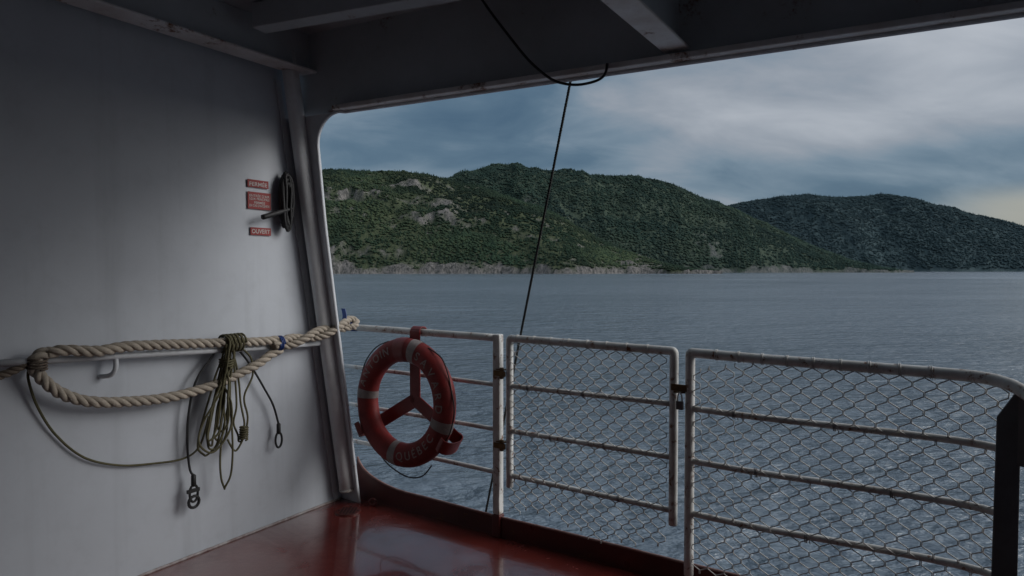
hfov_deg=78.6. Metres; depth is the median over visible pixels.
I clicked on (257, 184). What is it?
wall sign
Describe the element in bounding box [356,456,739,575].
deck coaming
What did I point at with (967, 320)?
water
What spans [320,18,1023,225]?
sky
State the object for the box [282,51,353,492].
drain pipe
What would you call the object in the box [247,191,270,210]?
wall sign
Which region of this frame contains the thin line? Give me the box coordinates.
[26,370,208,466]
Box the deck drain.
[336,506,360,516]
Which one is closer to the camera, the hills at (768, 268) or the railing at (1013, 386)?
the railing at (1013, 386)
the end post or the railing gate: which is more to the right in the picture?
the end post
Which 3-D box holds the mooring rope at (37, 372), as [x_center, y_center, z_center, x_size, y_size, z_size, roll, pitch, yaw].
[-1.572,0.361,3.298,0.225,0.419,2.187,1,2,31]
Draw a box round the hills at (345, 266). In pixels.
[322,171,722,273]
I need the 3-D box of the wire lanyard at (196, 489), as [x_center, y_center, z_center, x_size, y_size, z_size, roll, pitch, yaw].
[-1.626,0.728,3.314,0.029,0.851,0.200,1,2,37]
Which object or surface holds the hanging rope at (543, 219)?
hanging from the side shell
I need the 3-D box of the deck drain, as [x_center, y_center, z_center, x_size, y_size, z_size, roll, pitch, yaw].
[-1.030,1.405,3.941,0.156,0.012,0.156,0,2,0]
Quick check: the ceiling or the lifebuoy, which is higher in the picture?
the ceiling
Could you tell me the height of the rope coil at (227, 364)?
0.841 m
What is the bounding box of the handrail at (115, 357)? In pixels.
[0,341,320,378]
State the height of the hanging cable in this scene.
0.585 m
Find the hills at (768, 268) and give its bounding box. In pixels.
[457,164,914,272]
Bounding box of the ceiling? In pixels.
[56,0,689,75]
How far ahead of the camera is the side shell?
3.11 m
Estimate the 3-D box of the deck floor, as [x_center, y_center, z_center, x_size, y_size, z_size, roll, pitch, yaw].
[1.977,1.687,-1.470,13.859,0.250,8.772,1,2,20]
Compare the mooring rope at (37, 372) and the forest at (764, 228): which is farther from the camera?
the forest at (764, 228)
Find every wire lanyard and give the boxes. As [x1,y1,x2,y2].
[186,353,214,508]
[239,352,282,447]
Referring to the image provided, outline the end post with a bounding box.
[991,394,1023,575]
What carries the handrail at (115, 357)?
attached to the bulkhead wall
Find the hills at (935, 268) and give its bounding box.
[733,195,1023,271]
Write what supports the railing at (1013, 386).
attached to the end post
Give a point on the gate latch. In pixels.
(679, 388)
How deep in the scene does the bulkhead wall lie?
3.09 m
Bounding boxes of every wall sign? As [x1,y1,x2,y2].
[247,179,268,188]
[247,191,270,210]
[250,227,270,235]
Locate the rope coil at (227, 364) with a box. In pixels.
[197,333,253,489]
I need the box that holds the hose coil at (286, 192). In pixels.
[279,171,294,231]
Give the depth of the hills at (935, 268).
2535.99 m
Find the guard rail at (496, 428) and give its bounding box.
[344,325,503,537]
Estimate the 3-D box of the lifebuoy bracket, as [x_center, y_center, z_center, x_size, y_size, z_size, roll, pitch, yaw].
[-0.625,0.696,3.838,0.807,0.914,0.232,1,2,34]
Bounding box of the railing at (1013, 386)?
[684,348,1023,575]
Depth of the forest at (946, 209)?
2591.68 m
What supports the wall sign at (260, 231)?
attached to the bulkhead wall
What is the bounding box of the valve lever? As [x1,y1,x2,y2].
[261,207,292,219]
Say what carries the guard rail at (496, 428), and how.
on the deck floor
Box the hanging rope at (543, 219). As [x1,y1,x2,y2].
[485,82,570,511]
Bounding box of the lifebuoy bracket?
[354,326,462,478]
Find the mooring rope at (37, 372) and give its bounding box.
[0,308,359,407]
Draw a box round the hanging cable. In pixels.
[481,0,608,85]
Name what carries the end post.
on the deck floor
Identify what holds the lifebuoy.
attached to the lifebuoy bracket
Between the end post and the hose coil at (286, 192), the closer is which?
the end post
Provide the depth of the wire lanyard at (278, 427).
3.69 m
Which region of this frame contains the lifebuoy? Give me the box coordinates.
[357,337,455,467]
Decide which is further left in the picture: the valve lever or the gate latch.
the valve lever
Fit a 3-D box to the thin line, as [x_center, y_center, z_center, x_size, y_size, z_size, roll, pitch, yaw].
[-1.852,0.617,3.000,0.071,0.564,0.791,1,2,36]
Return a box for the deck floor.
[145,498,644,575]
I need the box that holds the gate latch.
[671,384,686,409]
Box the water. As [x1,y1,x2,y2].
[333,272,1023,575]
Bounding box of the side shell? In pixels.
[300,0,1023,502]
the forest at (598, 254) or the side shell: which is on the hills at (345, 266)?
the forest at (598, 254)
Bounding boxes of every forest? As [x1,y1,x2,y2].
[322,168,719,270]
[447,162,902,270]
[726,192,1023,268]
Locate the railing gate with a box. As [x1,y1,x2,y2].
[493,335,678,546]
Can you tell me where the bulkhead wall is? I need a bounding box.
[0,0,341,575]

